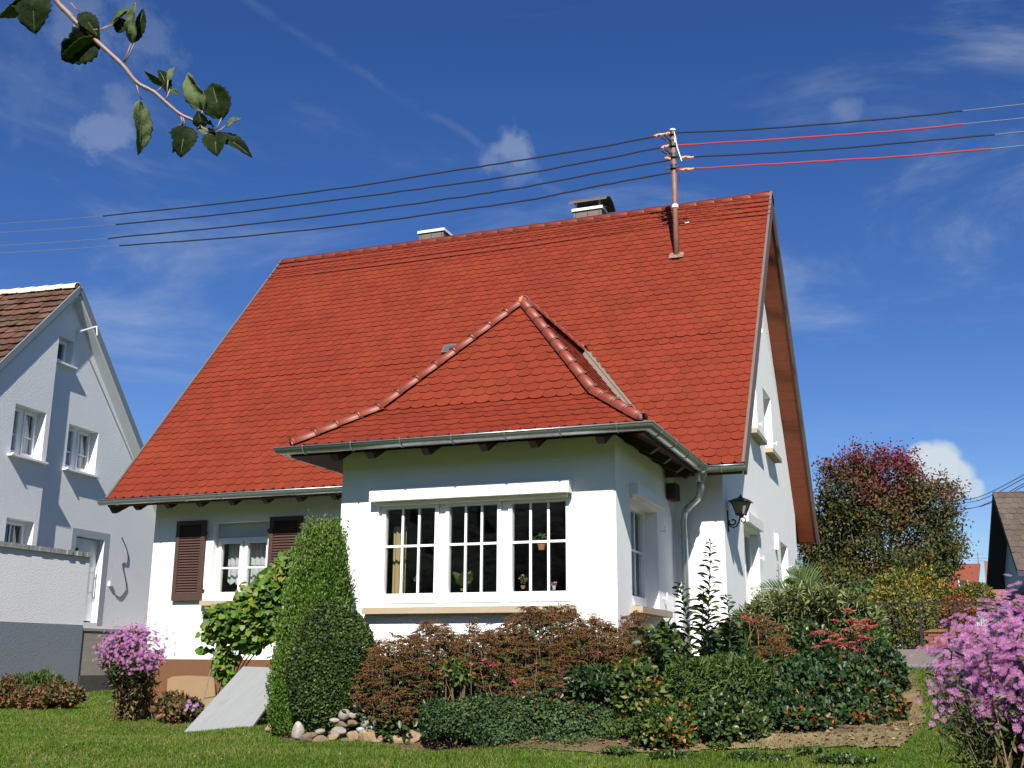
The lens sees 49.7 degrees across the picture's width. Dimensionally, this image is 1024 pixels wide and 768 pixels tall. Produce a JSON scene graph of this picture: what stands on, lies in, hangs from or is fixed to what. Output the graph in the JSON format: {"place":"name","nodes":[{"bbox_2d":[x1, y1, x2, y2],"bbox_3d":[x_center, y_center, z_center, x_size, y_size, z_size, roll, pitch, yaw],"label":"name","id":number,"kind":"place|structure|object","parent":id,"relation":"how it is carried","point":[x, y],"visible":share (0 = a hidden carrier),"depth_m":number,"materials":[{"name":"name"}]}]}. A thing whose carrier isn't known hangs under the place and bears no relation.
{"place":"outdoors","nodes":[
{"label":"outdoors","id":0,"kind":"place"},
{"bbox_2d":[0,0,251,157],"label":"apple branch","id":1,"kind":"object","parent":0,"point":[82,44],"visible":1,"depth_m":2.00,"materials":[{"name":"green plant"}]},
{"bbox_2d":[0,674,972,767],"bbox_3d":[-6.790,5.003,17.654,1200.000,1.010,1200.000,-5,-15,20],"label":"ground","id":2,"kind":"structure","parent":0,"point":[917,733],"depth_m":10.00,"materials":[{"name":"green plant"}]},
{"bbox_2d":[0,541,92,686],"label":"terrace wall","id":3,"kind":"structure","parent":2,"relation":"on","point":[43,591],"depth_m":22.52,"materials":[{"name":"paint"}]},
{"bbox_2d":[0,282,156,629],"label":"neighbour house","id":4,"kind":"structure","parent":2,"relation":"on","point":[59,380],"depth_m":25.31,"materials":[{"name":"grey paint"}]},
{"bbox_2d":[11,412,30,453],"bbox_3d":[-10.587,1.062,23.587,0.038,0.900,0.750,-3,-15,14],"label":"curtain","id":5,"kind":"object","parent":4,"relation":"hanging from","point":[26,434],"visible":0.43,"depth_m":23.86,"materials":[{"name":"white fabric"}]},
{"bbox_2d":[10,407,37,457],"bbox_3d":[-10.519,1.055,23.554,0.088,1.080,0.980,-3,-15,14],"label":"window","id":6,"kind":"structure","parent":4,"relation":"in","point":[19,428],"depth_m":23.62,"materials":[{"name":"white plastic"}]},
{"bbox_2d":[65,431,83,467],"bbox_3d":[-10.213,1.536,25.568,0.038,0.850,0.820,-3,-15,14],"label":"curtain","id":7,"kind":"object","parent":4,"relation":"hanging from","point":[80,450],"visible":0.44,"depth_m":25.83,"materials":[{"name":"white fabric"}]},
{"bbox_2d":[65,426,90,472],"bbox_3d":[-10.142,1.541,25.547,0.088,1.030,1.100,-3,-15,14],"label":"window","id":8,"kind":"structure","parent":4,"relation":"in","point":[75,433],"depth_m":25.61,"materials":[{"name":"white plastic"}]},
{"bbox_2d":[75,537,97,620],"bbox_3d":[-9.916,4.491,25.424,0.128,1.850,1.020,-3,-15,14],"label":"door","id":9,"kind":"structure","parent":4,"relation":"in","point":[85,545],"depth_m":25.73,"materials":[{"name":"grey metal"}]},
{"bbox_2d":[77,628,144,691],"bbox_3d":[-8.835,6.825,26.343,1.640,1.782,5.995,-5,-15,20],"label":"concrete landing","id":10,"kind":"object","parent":2,"relation":"on","point":[91,676],"visible":0.12,"depth_m":23.76,"materials":[{"name":"grey concrete"}]},
{"bbox_2d":[103,706,190,728],"bbox_3d":[-5.967,5.481,18.417,2.238,0.095,8.568,4,-14,-13],"label":"soil border","id":11,"kind":"object","parent":2,"relation":"on","point":[148,725],"visible":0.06,"depth_m":15.32,"materials":[{"name":"brown soil"}]},
{"bbox_2d":[85,615,177,721],"bbox_3d":[-5.399,4.149,15.899,1.362,1.613,1.412,-5,-15,20],"label":"aster","id":12,"kind":"object","parent":11,"relation":"on","point":[131,684],"visible":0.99,"depth_m":15.76,"materials":[{"name":"purple plant"}]},
{"bbox_2d":[150,689,204,723],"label":"border perennial","id":13,"kind":"object","parent":11,"relation":"on","point":[180,708],"visible":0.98,"depth_m":15.45,"materials":[{"name":"brown plant"}]},
{"bbox_2d":[167,675,215,708],"bbox_3d":[-5.078,4.904,17.504,0.952,0.549,0.020,-5,-15,20],"label":"hardboard panel","id":14,"kind":"object","parent":11,"relation":"on","point":[192,686],"visible":0.66,"depth_m":17.50,"materials":[{"name":"beige wood"}]},
{"bbox_2d":[202,647,232,702],"bbox_3d":[-4.308,4.226,16.068,0.156,0.916,0.766,-2,-14,10],"label":"wire trellis","id":15,"kind":"object","parent":11,"relation":"on","point":[208,680],"visible":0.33,"depth_m":15.90,"materials":[{"name":"green"}]},
{"bbox_2d":[195,548,297,687],"bbox_3d":[-3.685,3.543,15.764,1.663,2.372,1.033,-8,-16,30],"label":"grape vine","id":16,"kind":"object","parent":15,"relation":"attached to","point":[243,623],"visible":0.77,"depth_m":15.72,"materials":[{"name":"green plant"}]},
{"bbox_2d":[184,667,281,731],"bbox_3d":[-3.536,4.174,14.603,0.865,0.839,1.740,-2,-14,10],"label":"cement board","id":17,"kind":"object","parent":2,"relation":"on","point":[239,699],"visible":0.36,"depth_m":14.46,"materials":[{"name":"grey concrete"}]},
{"bbox_2d":[97,191,819,717],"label":"house","id":18,"kind":"structure","parent":2,"relation":"on","point":[485,407],"depth_m":17.79,"materials":[{"name":"white paint"}]},
{"bbox_2d":[199,522,268,605],"bbox_3d":[-4.403,2.908,17.904,1.270,1.340,0.290,-5,-15,20],"label":"window","id":19,"kind":"structure","parent":18,"relation":"in","point":[244,534],"depth_m":18.03,"materials":[{"name":"white plastic"}]},
{"bbox_2d":[228,565,264,584],"bbox_3d":[-4.294,3.127,18.076,0.840,0.300,0.034,-5,-15,20],"label":"lace curtain","id":20,"kind":"object","parent":18,"relation":"hanging from","point":[233,575],"visible":0.46,"depth_m":18.13,"materials":[{"name":"white fabric"}]},
{"bbox_2d":[228,543,266,565],"bbox_3d":[-4.297,2.748,18.185,0.860,0.470,0.029,-5,-15,20],"label":"curtain","id":21,"kind":"object","parent":18,"relation":"hanging from","point":[257,553],"visible":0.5,"depth_m":18.17,"materials":[{"name":"white fabric"}]},
{"bbox_2d":[392,526,406,593],"bbox_3d":[-1.402,2.255,13.753,0.180,0.960,0.023,-5,-15,20],"label":"curtain","id":22,"kind":"object","parent":18,"relation":"hanging from","point":[396,564],"visible":0.57,"depth_m":13.77,"materials":[{"name":"beige fabric"}]},
{"bbox_2d":[362,479,576,613],"bbox_3d":[-0.514,1.968,13.185,2.680,1.510,0.250,-5,-15,20],"label":"window","id":23,"kind":"structure","parent":18,"relation":"in","point":[504,495],"depth_m":13.17,"materials":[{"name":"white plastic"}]},
{"bbox_2d":[629,483,672,617],"bbox_3d":[1.620,2.109,13.785,0.390,1.530,1.560,-5,-15,20],"label":"window","id":24,"kind":"structure","parent":18,"relation":"in","point":[642,500],"depth_m":14.05,"materials":[{"name":"white plastic"}]},
{"bbox_2d":[654,128,693,258],"bbox_3d":[3.060,-3.238,20.146,0.726,2.785,0.828,-5,-15,20],"label":"service mast","id":25,"kind":"object","parent":18,"relation":"attached to","point":[672,155],"visible":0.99,"depth_m":19.93,"materials":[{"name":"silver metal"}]},
{"bbox_2d":[0,134,664,223],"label":"overhead cable","id":26,"kind":"object","parent":25,"relation":"attached to","point":[369,183],"visible":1,"depth_m":22.23,"materials":[{"name":"black plastic"}]},
{"bbox_2d":[0,146,668,232],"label":"overhead cable","id":27,"kind":"object","parent":25,"relation":"attached to","point":[375,194],"visible":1,"depth_m":22.12,"materials":[{"name":"black plastic"}]},
{"bbox_2d":[0,160,669,245],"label":"overhead cable","id":28,"kind":"object","parent":25,"relation":"attached to","point":[376,208],"visible":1,"depth_m":22.03,"materials":[{"name":"black plastic"}]},
{"bbox_2d":[5,172,670,252],"bbox_3d":[-6.763,-3.394,23.658,20.632,1.136,0.030,-5,-15,20],"label":"overhead cable","id":29,"kind":"object","parent":25,"relation":"attached to","point":[380,220],"visible":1,"depth_m":21.93,"materials":[{"name":"black plastic"}]},
{"bbox_2d":[676,104,1022,133],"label":"overhead cable","id":30,"kind":"object","parent":25,"relation":"attached to","point":[836,123],"visible":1,"depth_m":19.08,"materials":[{"name":"black plastic"}]},
{"bbox_2d":[677,118,1021,145],"bbox_3d":[6.654,-4.364,18.641,7.866,0.630,0.028,-5,-15,20],"label":"overhead cable","id":31,"kind":"object","parent":25,"relation":"attached to","point":[836,134],"visible":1,"depth_m":19.03,"materials":[{"name":"red plastic"}]},
{"bbox_2d":[676,131,1023,157],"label":"overhead cable","id":32,"kind":"object","parent":25,"relation":"attached to","point":[852,147],"visible":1,"depth_m":18.88,"materials":[{"name":"black plastic"}]},
{"bbox_2d":[676,145,1023,169],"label":"overhead cable","id":33,"kind":"object","parent":25,"relation":"attached to","point":[848,159],"visible":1,"depth_m":18.83,"materials":[{"name":"red plastic"}]},
{"bbox_2d":[727,494,752,531],"bbox_3d":[3.189,1.805,15.465,0.348,0.515,0.310,-5,-15,20],"label":"wall lantern","id":34,"kind":"object","parent":18,"relation":"attached to","point":[740,505],"depth_m":15.42,"materials":[{"name":"black metal"}]},
{"bbox_2d":[743,511,763,603],"bbox_3d":[3.711,3.171,17.232,0.300,2.170,1.540,-5,-15,20],"label":"window","id":35,"kind":"structure","parent":18,"relation":"in","point":[752,525],"depth_m":17.80,"materials":[{"name":"white plastic"}]},
{"bbox_2d":[645,749,697,758],"bbox_3d":[1.436,3.303,9.884,0.470,0.085,0.304,-5,-15,20],"label":"weed patch","id":36,"kind":"object","parent":2,"relation":"on","point":[670,753],"visible":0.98,"depth_m":9.81,"materials":[{"name":"green plant"}]},
{"bbox_2d":[724,750,793,761],"bbox_3d":[2.136,3.198,9.519,0.596,0.083,0.396,-13,-19,42],"label":"weed patch","id":37,"kind":"object","parent":2,"relation":"on","point":[747,754],"visible":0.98,"depth_m":9.47,"materials":[{"name":"green plant"}]},
{"bbox_2d":[797,560,875,639],"bbox_3d":[6.404,4.614,21.968,2.080,2.225,1.392,-5,-15,20],"label":"hedge shrub","id":38,"kind":"object","parent":2,"relation":"on","point":[847,581],"visible":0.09,"depth_m":21.88,"materials":[{"name":"green plant"}]},
{"bbox_2d":[811,751,876,764],"bbox_3d":[2.717,3.057,9.043,0.516,0.086,0.343,-11,-18,38],"label":"weed patch","id":39,"kind":"object","parent":2,"relation":"on","point":[843,757],"visible":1,"depth_m":8.98,"materials":[{"name":"green plant"}]},
{"bbox_2d":[829,575,906,642],"bbox_3d":[6.618,4.433,20.460,1.466,1.798,1.170,-5,-15,20],"label":"hedge shrub","id":40,"kind":"object","parent":2,"relation":"on","point":[861,587],"visible":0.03,"depth_m":20.45,"materials":[{"name":"green plant"}]},
{"bbox_2d":[797,436,978,598],"bbox_3d":[8.933,4.112,26.880,4.696,5.703,4.205,-5,-15,20],"label":"autumn tree","id":41,"kind":"object","parent":2,"relation":"on","point":[939,550],"visible":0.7,"depth_m":26.25,"materials":[{"name":"green plant"}]},
{"bbox_2d":[865,567,938,648],"bbox_3d":[7.026,4.248,19.987,1.340,1.886,1.059,-10,-18,36],"label":"hedge shrub","id":42,"kind":"object","parent":2,"relation":"on","point":[904,591],"visible":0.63,"depth_m":19.78,"materials":[{"name":"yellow plant"}]},
{"bbox_2d":[903,562,955,648],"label":"hedge shrub","id":43,"kind":"object","parent":2,"relation":"on","point":[927,576],"visible":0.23,"depth_m":20.54,"materials":[{"name":"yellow plant"}]},
{"bbox_2d":[894,649,978,667],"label":"pavement","id":44,"kind":"structure","parent":2,"relation":"on","point":[919,657],"depth_m":17.38,"materials":[{"name":"grey concrete"}]},
{"bbox_2d":[872,601,993,648],"bbox_3d":[6.926,4.008,18.098,2.062,0.883,0.036,0,-14,0],"label":"wire fence","id":45,"kind":"object","parent":44,"relation":"on","point":[920,619],"visible":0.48,"depth_m":18.14,"materials":[{"name":"black metal"}]},
{"bbox_2d":[922,629,985,647],"bbox_3d":[7.384,4.255,18.481,1.013,0.300,0.180,-5,-15,20],"label":"planter","id":46,"kind":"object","parent":44,"relation":"on","point":[932,641],"depth_m":18.50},
{"bbox_2d":[903,564,980,648],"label":"orange roofed house","id":47,"kind":"structure","parent":2,"relation":"on","point":[968,575],"depth_m":45.06,"materials":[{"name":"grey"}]},
{"bbox_2d":[937,592,976,628],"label":"copper bush","id":48,"kind":"object","parent":2,"relation":"on","point":[955,598],"visible":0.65,"depth_m":18.78,"materials":[{"name":"orange plant"}]},
{"bbox_2d":[922,649,1005,767],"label":"aster","id":49,"kind":"object","parent":2,"relation":"on","point":[977,740],"visible":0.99,"depth_m":6.11,"materials":[{"name":"purple plant"}]},
{"bbox_2d":[909,574,1023,767],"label":"aster","id":50,"kind":"object","parent":2,"relation":"on","point":[998,686],"visible":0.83,"depth_m":6.18,"materials":[{"name":"purple plant"}]},
{"bbox_2d":[950,581,1002,665],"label":"hedge shrub","id":51,"kind":"object","parent":2,"relation":"on","point":[974,593],"visible":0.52,"depth_m":22.79,"materials":[{"name":"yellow plant"}]},
{"bbox_2d":[986,491,1023,666],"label":"house","id":52,"kind":"structure","parent":2,"relation":"on","point":[1006,548],"depth_m":29.83,"materials":[{"name":"brown"}]},
{"bbox_2d":[986,585,1023,616],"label":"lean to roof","id":53,"kind":"object","parent":2,"relation":"on","point":[1019,591],"visible":0.23,"depth_m":22.28,"materials":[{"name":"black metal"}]},
{"bbox_2d":[0,0,1023,662],"label":"sky","id":54,"kind":"structure","parent":0,"point":[904,276],"materials":[{"name":"blue"}]},
{"bbox_2d":[273,682,892,753],"bbox_3d":[1.003,4.036,14.034,7.470,0.772,7.410,-5,-15,20],"label":"soil bed","id":55,"kind":"object","parent":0,"point":[591,745],"visible":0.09,"depth_m":10.57,"materials":[{"name":"brown soil"}]},
{"bbox_2d":[264,509,355,734],"bbox_3d":[-2.326,2.768,12.908,1.054,2.597,1.001,-5,-15,20],"label":"conifer","id":56,"kind":"object","parent":55,"relation":"on","point":[320,563],"visible":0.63,"depth_m":12.75,"materials":[{"name":"green plant"}]},
{"bbox_2d":[281,601,379,735],"bbox_3d":[-1.995,3.120,12.181,1.066,1.534,1.077,-5,-15,20],"label":"boxwood","id":57,"kind":"object","parent":55,"relation":"on","point":[303,703],"visible":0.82,"depth_m":11.81,"materials":[{"name":"green plant"}]},
{"bbox_2d":[358,729,382,742],"bbox_3d":[-1.457,3.656,11.379,0.271,0.187,0.193,0,-14,0],"label":"rock","id":58,"kind":"object","parent":55,"relation":"on","point":[364,735],"visible":0.74,"depth_m":11.31,"materials":[{"name":"stone"}]},
{"bbox_2d":[342,632,436,735],"bbox_3d":[-1.284,3.255,11.813,0.997,1.180,0.965,-5,-15,20],"label":"sedum","id":59,"kind":"object","parent":55,"relation":"on","point":[369,677],"visible":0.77,"depth_m":11.62,"materials":[{"name":"brown plant"}]},
{"bbox_2d":[360,681,421,742],"bbox_3d":[-1.226,3.460,11.602,0.726,0.682,0.864,-5,-15,20],"label":"sedum","id":60,"kind":"object","parent":55,"relation":"on","point":[390,725],"visible":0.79,"depth_m":11.38,"materials":[{"name":"brown plant"}]},
{"bbox_2d":[377,619,489,730],"bbox_3d":[-0.820,3.163,11.887,1.299,1.249,0.908,4,-15,-14],"label":"sedum","id":61,"kind":"object","parent":55,"relation":"on","point":[426,662],"visible":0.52,"depth_m":11.72,"materials":[{"name":"brown plant"}]},
{"bbox_2d":[439,655,475,746],"bbox_3d":[-0.559,3.224,11.240,0.379,0.899,0.351,1,-14,-4],"label":"euonymus","id":62,"kind":"object","parent":55,"relation":"on","point":[459,670],"visible":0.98,"depth_m":11.22,"materials":[{"name":"green plant"}]},
{"bbox_2d":[353,692,619,748],"bbox_3d":[-0.215,3.427,11.314,4.123,0.542,1.239,-3,-14,12],"label":"cotoneaster","id":63,"kind":"object","parent":55,"relation":"on","point":[503,726],"visible":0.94,"depth_m":10.90,"materials":[{"name":"green plant"}]},
{"bbox_2d":[438,617,541,714],"bbox_3d":[-0.218,3.160,11.899,1.254,1.267,0.999,-5,-15,20],"label":"sedum","id":64,"kind":"object","parent":55,"relation":"on","point":[483,640],"visible":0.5,"depth_m":11.73,"materials":[{"name":"brown plant"}]},
{"bbox_2d":[489,602,597,703],"bbox_3d":[0.345,3.107,11.997,1.266,1.456,0.993,-5,-15,20],"label":"sedum","id":65,"kind":"object","parent":55,"relation":"on","point":[531,622],"visible":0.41,"depth_m":11.93,"materials":[{"name":"brown plant"}]},
{"bbox_2d":[498,655,603,731],"bbox_3d":[0.490,3.257,11.389,1.290,0.909,0.952,-5,-15,20],"label":"sedum","id":66,"kind":"object","parent":55,"relation":"on","point":[550,692],"visible":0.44,"depth_m":11.25,"materials":[{"name":"brown plant"}]},
{"bbox_2d":[540,613,632,703],"bbox_3d":[0.816,3.122,11.894,1.138,1.303,0.939,-5,-15,20],"label":"sedum","id":67,"kind":"object","parent":55,"relation":"on","point":[605,634],"visible":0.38,"depth_m":11.81,"materials":[{"name":"brown plant"}]},
{"bbox_2d":[562,661,624,719],"bbox_3d":[0.802,3.143,11.157,0.674,0.683,0.583,-5,-15,20],"label":"laurel","id":68,"kind":"object","parent":55,"relation":"on","point":[593,677],"visible":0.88,"depth_m":11.06,"materials":[{"name":"green plant"}]},
{"bbox_2d":[602,716,652,737],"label":"shrub","id":69,"kind":"object","parent":55,"relation":"on","point":[622,726],"visible":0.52,"depth_m":10.63,"materials":[{"name":"green plant"}]},
{"bbox_2d":[614,610,650,655],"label":"sedum","id":70,"kind":"object","parent":55,"relation":"on","point":[637,620],"visible":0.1,"depth_m":12.38,"materials":[{"name":"brown plant"}]},
{"bbox_2d":[603,653,668,722],"bbox_3d":[1.230,3.104,11.095,0.718,0.788,0.609,-5,-15,20],"label":"laurel","id":71,"kind":"object","parent":55,"relation":"on","point":[629,698],"visible":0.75,"depth_m":10.97,"materials":[{"name":"green plant"}]},
{"bbox_2d":[609,639,668,689],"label":"sedum","id":72,"kind":"object","parent":55,"relation":"on","point":[628,649],"visible":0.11,"depth_m":11.65,"materials":[{"name":"brown plant"}]},
{"bbox_2d":[628,627,671,685],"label":"tall leafy stem","id":73,"kind":"object","parent":55,"relation":"on","point":[641,630],"visible":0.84,"depth_m":11.40,"materials":[{"name":"green plant"}]},
{"bbox_2d":[632,617,692,695],"bbox_3d":[1.625,3.026,11.690,0.703,1.094,0.632,-5,-15,20],"label":"leafy shrub","id":74,"kind":"object","parent":55,"relation":"on","point":[670,639],"visible":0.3,"depth_m":11.66,"materials":[{"name":"green plant"}]},
{"bbox_2d":[626,695,705,747],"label":"shrub","id":75,"kind":"object","parent":55,"relation":"on","point":[663,725],"visible":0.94,"depth_m":10.25,"materials":[{"name":"green plant"}]},
{"bbox_2d":[453,720,920,752],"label":"leaf litter","id":76,"kind":"object","parent":55,"relation":"on","point":[781,731],"visible":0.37,"depth_m":10.17,"materials":[{"name":"brown plant"}]},
{"bbox_2d":[672,581,704,659],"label":"tall leafy stem","id":77,"kind":"object","parent":55,"relation":"on","point":[687,630],"visible":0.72,"depth_m":11.65,"materials":[{"name":"green plant"}]},
{"bbox_2d":[659,653,733,708],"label":"peony bush","id":78,"kind":"object","parent":55,"relation":"on","point":[692,681],"visible":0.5,"depth_m":10.96,"materials":[{"name":"green plant"}]},
{"bbox_2d":[689,586,715,657],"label":"tall leafy stem","id":79,"kind":"object","parent":55,"relation":"on","point":[704,647],"visible":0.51,"depth_m":11.70,"materials":[{"name":"green plant"}]},
{"bbox_2d":[691,538,722,658],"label":"tall leafy stem","id":80,"kind":"object","parent":55,"relation":"on","point":[704,619],"visible":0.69,"depth_m":11.60,"materials":[{"name":"green plant"}]},
{"bbox_2d":[681,689,774,741],"bbox_3d":[2.002,3.094,10.337,0.893,0.468,0.665,-5,-15,20],"label":"shrub","id":81,"kind":"object","parent":55,"relation":"on","point":[722,715],"visible":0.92,"depth_m":10.15,"materials":[{"name":"green plant"}]},
{"bbox_2d":[698,618,758,657],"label":"leafy shrub","id":82,"kind":"object","parent":55,"relation":"on","point":[742,647],"visible":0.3,"depth_m":11.81,"materials":[{"name":"green plant"}]},
{"bbox_2d":[714,593,744,655],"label":"tall leafy stem","id":83,"kind":"object","parent":55,"relation":"on","point":[722,624],"visible":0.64,"depth_m":11.70,"materials":[{"name":"green plant"}]},
{"bbox_2d":[709,649,782,703],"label":"peony bush","id":84,"kind":"object","parent":55,"relation":"on","point":[744,678],"visible":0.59,"depth_m":11.04,"materials":[{"name":"green plant"}]},
{"bbox_2d":[720,612,792,660],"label":"sedum","id":85,"kind":"object","parent":55,"relation":"on","point":[764,635],"visible":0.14,"depth_m":12.06,"materials":[{"name":"brown plant"}]},
{"bbox_2d":[745,579,792,638],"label":"wispy shrub","id":86,"kind":"object","parent":55,"relation":"on","point":[765,608],"visible":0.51,"depth_m":12.91,"materials":[{"name":"green plant"}]},
{"bbox_2d":[749,638,801,687],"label":"sedum","id":87,"kind":"object","parent":55,"relation":"on","point":[764,652],"visible":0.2,"depth_m":11.63,"materials":[{"name":"plant"}]},
{"bbox_2d":[748,682,820,706],"bbox_3d":[2.668,3.169,10.953,0.960,0.444,0.797,-5,-15,20],"label":"mahonia","id":88,"kind":"object","parent":55,"relation":"on","point":[762,698],"visible":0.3,"depth_m":10.80,"materials":[{"name":"green plant"}]},
{"bbox_2d":[749,558,822,626],"bbox_3d":[3.501,2.595,13.844,1.047,0.883,0.401,8,-16,-27],"label":"palm","id":89,"kind":"object","parent":55,"relation":"on","point":[800,576],"visible":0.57,"depth_m":14.02,"materials":[{"name":"green plant"}]},
{"bbox_2d":[754,691,842,730],"bbox_3d":[2.628,3.054,10.350,0.871,0.356,0.689,-5,-15,20],"label":"mahonia","id":90,"kind":"object","parent":55,"relation":"on","point":[796,711],"visible":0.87,"depth_m":10.17,"materials":[{"name":"green plant"}]},
{"bbox_2d":[760,617,853,666],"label":"leafy shrub","id":91,"kind":"object","parent":55,"relation":"on","point":[800,641],"visible":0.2,"depth_m":12.24,"materials":[{"name":"green plant"}]},
{"bbox_2d":[730,578,889,639],"bbox_3d":[3.609,3.000,13.345,2.082,1.360,1.290,0,-14,1],"label":"variegated shrub","id":92,"kind":"object","parent":55,"relation":"on","point":[828,602],"visible":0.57,"depth_m":13.02,"materials":[{"name":"green plant"}]},
{"bbox_2d":[754,651,912,720],"bbox_3d":[3.158,3.097,11.296,1.761,0.741,1.120,-5,-15,20],"label":"mahonia","id":93,"kind":"object","parent":55,"relation":"on","point":[839,672],"visible":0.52,"depth_m":10.99,"materials":[{"name":"green plant"}]},
{"bbox_2d":[810,608,877,662],"bbox_3d":[3.458,2.814,11.485,0.696,0.935,0.692,-5,-15,20],"label":"pink sedum","id":94,"kind":"object","parent":55,"relation":"on","point":[850,621],"visible":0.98,"depth_m":11.46,"materials":[{"name":"pink plant"}]},
{"bbox_2d":[820,687,890,724],"bbox_3d":[3.284,3.142,10.729,0.747,0.399,0.650,-5,-15,20],"label":"mahonia","id":95,"kind":"object","parent":55,"relation":"on","point":[869,709],"visible":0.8,"depth_m":10.56,"materials":[{"name":"green plant"}]},
{"bbox_2d":[831,613,897,678],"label":"leafy shrub","id":96,"kind":"object","parent":55,"relation":"on","point":[879,630],"visible":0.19,"depth_m":12.80,"materials":[{"name":"green plant"}]},
{"bbox_2d":[835,630,912,691],"bbox_3d":[3.924,3.091,12.197,0.919,0.745,0.914,3,-14,-12],"label":"mahonia","id":97,"kind":"object","parent":55,"relation":"on","point":[895,669],"visible":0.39,"depth_m":11.97,"materials":[{"name":"green plant"}]},
{"bbox_2d":[632,674,925,753],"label":"bare earth path","id":98,"kind":"structure","parent":0,"point":[817,739],"depth_m":9.95,"materials":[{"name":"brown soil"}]},
{"bbox_2d":[908,666,1020,767],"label":"grass","id":99,"kind":"structure","parent":0,"point":[918,672],"depth_m":10.27,"materials":[{"name":"green plant"}]},
{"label":"soil strip","id":100,"kind":"structure","parent":0,"visible":0},
{"bbox_2d":[0,672,26,708],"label":"border shrub","id":101,"kind":"object","parent":100,"relation":"on","point":[7,684],"visible":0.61,"depth_m":19.84,"materials":[{"name":"brown plant"}]},
{"bbox_2d":[7,685,53,709],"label":"border shrub","id":102,"kind":"object","parent":100,"relation":"on","point":[24,695],"visible":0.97,"depth_m":19.46,"materials":[{"name":"brown plant"}]},
{"bbox_2d":[13,667,67,686],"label":"border perennial","id":103,"kind":"object","parent":100,"relation":"on","point":[40,677],"visible":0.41,"depth_m":20.49,"materials":[{"name":"green plant"}]},
{"bbox_2d":[30,679,87,708],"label":"border shrub","id":104,"kind":"object","parent":100,"relation":"on","point":[65,693],"visible":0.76,"depth_m":19.83,"materials":[{"name":"brown plant"}]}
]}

